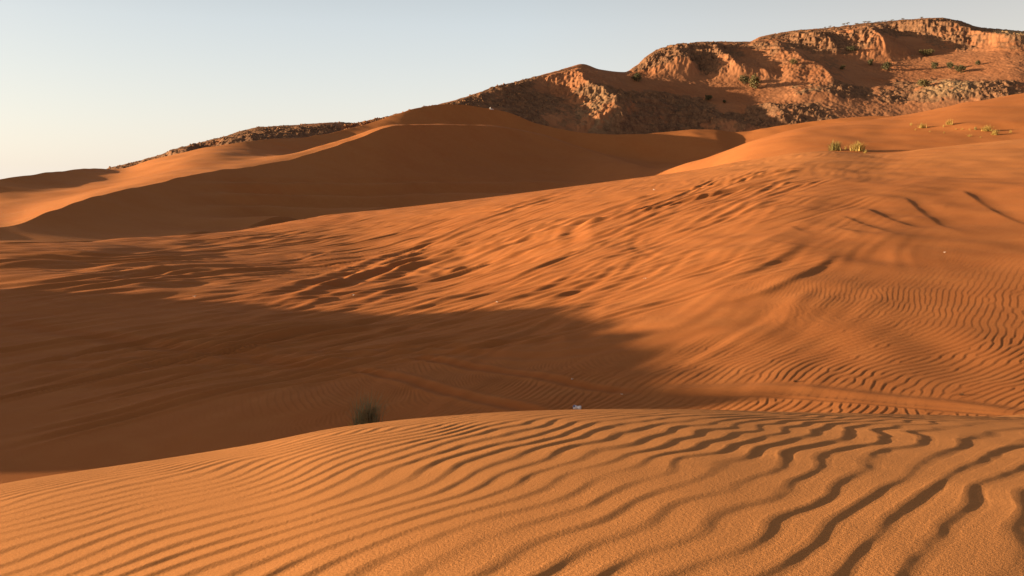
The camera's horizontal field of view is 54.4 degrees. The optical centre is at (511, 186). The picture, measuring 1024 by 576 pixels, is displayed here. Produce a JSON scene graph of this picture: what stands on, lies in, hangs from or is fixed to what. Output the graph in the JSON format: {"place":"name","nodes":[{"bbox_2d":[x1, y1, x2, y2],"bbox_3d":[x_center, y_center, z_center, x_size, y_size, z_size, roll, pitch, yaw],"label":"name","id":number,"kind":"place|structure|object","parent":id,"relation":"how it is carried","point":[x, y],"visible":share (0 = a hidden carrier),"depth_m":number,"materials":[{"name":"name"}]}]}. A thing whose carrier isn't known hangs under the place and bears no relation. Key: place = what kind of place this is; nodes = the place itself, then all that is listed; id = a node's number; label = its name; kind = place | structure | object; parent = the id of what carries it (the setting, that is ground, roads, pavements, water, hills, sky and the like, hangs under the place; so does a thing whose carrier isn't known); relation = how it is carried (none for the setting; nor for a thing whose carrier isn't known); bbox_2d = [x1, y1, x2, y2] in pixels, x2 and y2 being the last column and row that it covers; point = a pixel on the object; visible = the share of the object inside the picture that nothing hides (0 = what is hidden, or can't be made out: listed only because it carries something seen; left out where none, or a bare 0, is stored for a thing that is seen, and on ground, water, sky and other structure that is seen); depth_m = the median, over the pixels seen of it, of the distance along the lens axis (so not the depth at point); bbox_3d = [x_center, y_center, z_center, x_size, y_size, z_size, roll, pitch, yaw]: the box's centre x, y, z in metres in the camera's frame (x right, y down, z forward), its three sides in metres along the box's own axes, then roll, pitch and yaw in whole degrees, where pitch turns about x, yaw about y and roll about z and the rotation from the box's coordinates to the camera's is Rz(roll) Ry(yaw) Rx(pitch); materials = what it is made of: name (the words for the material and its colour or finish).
{"place":"outdoors","nodes":[
{"label":"outdoors","id":0,"kind":"place"},
{"bbox_2d":[107,122,352,168],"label":"rocky ridge","id":1,"kind":"structure","parent":0,"point":[325,128],"depth_m":327.27,"materials":[{"name":"brown stone"}]},
{"bbox_2d":[109,121,344,168],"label":"ridge rocks","id":2,"kind":"object","parent":1,"relation":"on","point":[230,139],"visible":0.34,"depth_m":327.05,"materials":[{"name":"brown stone"}]},
{"bbox_2d":[0,93,1023,575],"bbox_3d":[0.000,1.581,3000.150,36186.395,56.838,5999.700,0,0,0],"label":"sand dunes","id":3,"kind":"structure","parent":0,"point":[200,349],"depth_m":19.00,"materials":[{"name":"orange sand"}]},
{"bbox_2d":[344,385,387,425],"bbox_3d":[-2.087,3.222,14.566,0.812,0.661,0.853,0,0,-26],"label":"valley shrub","id":4,"kind":"object","parent":3,"relation":"on","point":[368,415],"visible":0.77,"depth_m":14.52,"materials":[{"name":"green plant"}]},
{"bbox_2d":[828,139,841,150],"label":"grass tuft","id":5,"kind":"object","parent":3,"relation":"on","point":[835,146],"visible":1,"depth_m":122.28,"materials":[{"name":"plant"}]},
{"bbox_2d":[849,141,865,150],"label":"grass tuft","id":6,"kind":"object","parent":3,"relation":"on","point":[857,147],"visible":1,"depth_m":121.51,"materials":[{"name":"plant"}]},
{"bbox_2d":[981,125,993,130],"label":"grass tuft","id":7,"kind":"object","parent":3,"relation":"on","point":[986,128],"visible":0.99,"depth_m":135.09,"materials":[{"name":"plant"}]},
{"bbox_2d":[991,129,999,134],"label":"grass tuft","id":8,"kind":"object","parent":3,"relation":"on","point":[996,132],"visible":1,"depth_m":131.91,"materials":[{"name":"plant"}]},
{"bbox_2d":[0,0,1023,178],"label":"sky","id":9,"kind":"structure","parent":0,"point":[85,84],"materials":[{"name":"blue"}]},
{"bbox_2d":[341,18,1023,134],"bbox_3d":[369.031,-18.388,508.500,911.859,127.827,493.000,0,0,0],"label":"rocky hill","id":10,"kind":"structure","parent":0,"point":[575,106],"depth_m":352.68,"materials":[{"name":"brown stone"}]},
{"bbox_2d":[631,71,641,80],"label":"desert shrub","id":11,"kind":"object","parent":10,"relation":"on","point":[636,75],"visible":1,"depth_m":352.48,"materials":[{"name":"green plant"}]},
{"bbox_2d":[344,18,1022,133],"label":"scattered rocks","id":12,"kind":"object","parent":10,"relation":"on","point":[365,121],"visible":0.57,"depth_m":325.91,"materials":[{"name":"brown stone"}]},
{"bbox_2d":[705,95,712,99],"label":"desert shrub","id":13,"kind":"object","parent":10,"relation":"on","point":[709,97],"visible":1,"depth_m":343.84,"materials":[{"name":"green plant"}]},
{"bbox_2d":[738,74,749,83],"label":"desert shrub","id":14,"kind":"object","parent":10,"relation":"on","point":[745,78],"visible":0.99,"depth_m":358.88,"materials":[{"name":"green plant"}]},
{"bbox_2d":[748,73,761,88],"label":"desert shrub","id":15,"kind":"object","parent":10,"relation":"on","point":[754,80],"visible":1,"depth_m":353.25,"materials":[{"name":"green plant"}]},
{"bbox_2d":[790,58,797,63],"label":"desert shrub","id":16,"kind":"object","parent":10,"relation":"on","point":[793,61],"visible":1,"depth_m":370.40,"materials":[{"name":"green plant"}]},
{"bbox_2d":[845,46,856,50],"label":"desert shrub","id":17,"kind":"object","parent":10,"relation":"on","point":[850,48],"visible":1,"depth_m":398.12,"materials":[{"name":"green plant"}]},
{"bbox_2d":[867,58,873,64],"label":"desert shrub","id":18,"kind":"object","parent":10,"relation":"on","point":[870,61],"visible":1,"depth_m":384.47,"materials":[{"name":"green plant"}]},
{"bbox_2d":[881,62,891,69],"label":"desert shrub","id":19,"kind":"object","parent":10,"relation":"on","point":[886,64],"visible":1,"depth_m":377.68,"materials":[{"name":"green plant"}]},
{"bbox_2d":[917,78,931,86],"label":"desert shrub","id":20,"kind":"object","parent":10,"relation":"on","point":[921,82],"visible":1,"depth_m":347.09,"materials":[{"name":"green plant"}]},
{"bbox_2d":[918,49,934,55],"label":"desert shrub","id":21,"kind":"object","parent":10,"relation":"on","point":[929,51],"visible":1,"depth_m":400.02,"materials":[{"name":"green plant"}]},
{"bbox_2d":[931,61,937,68],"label":"desert shrub","id":22,"kind":"object","parent":10,"relation":"on","point":[934,64],"visible":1,"depth_m":377.79,"materials":[{"name":"green plant"}]},
{"bbox_2d":[946,62,953,68],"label":"desert shrub","id":23,"kind":"object","parent":10,"relation":"on","point":[950,64],"visible":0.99,"depth_m":374.09,"materials":[{"name":"green plant"}]},
{"bbox_2d":[954,65,965,72],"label":"desert shrub","id":24,"kind":"object","parent":10,"relation":"on","point":[959,68],"visible":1,"depth_m":367.03,"materials":[{"name":"green plant"}]}
]}

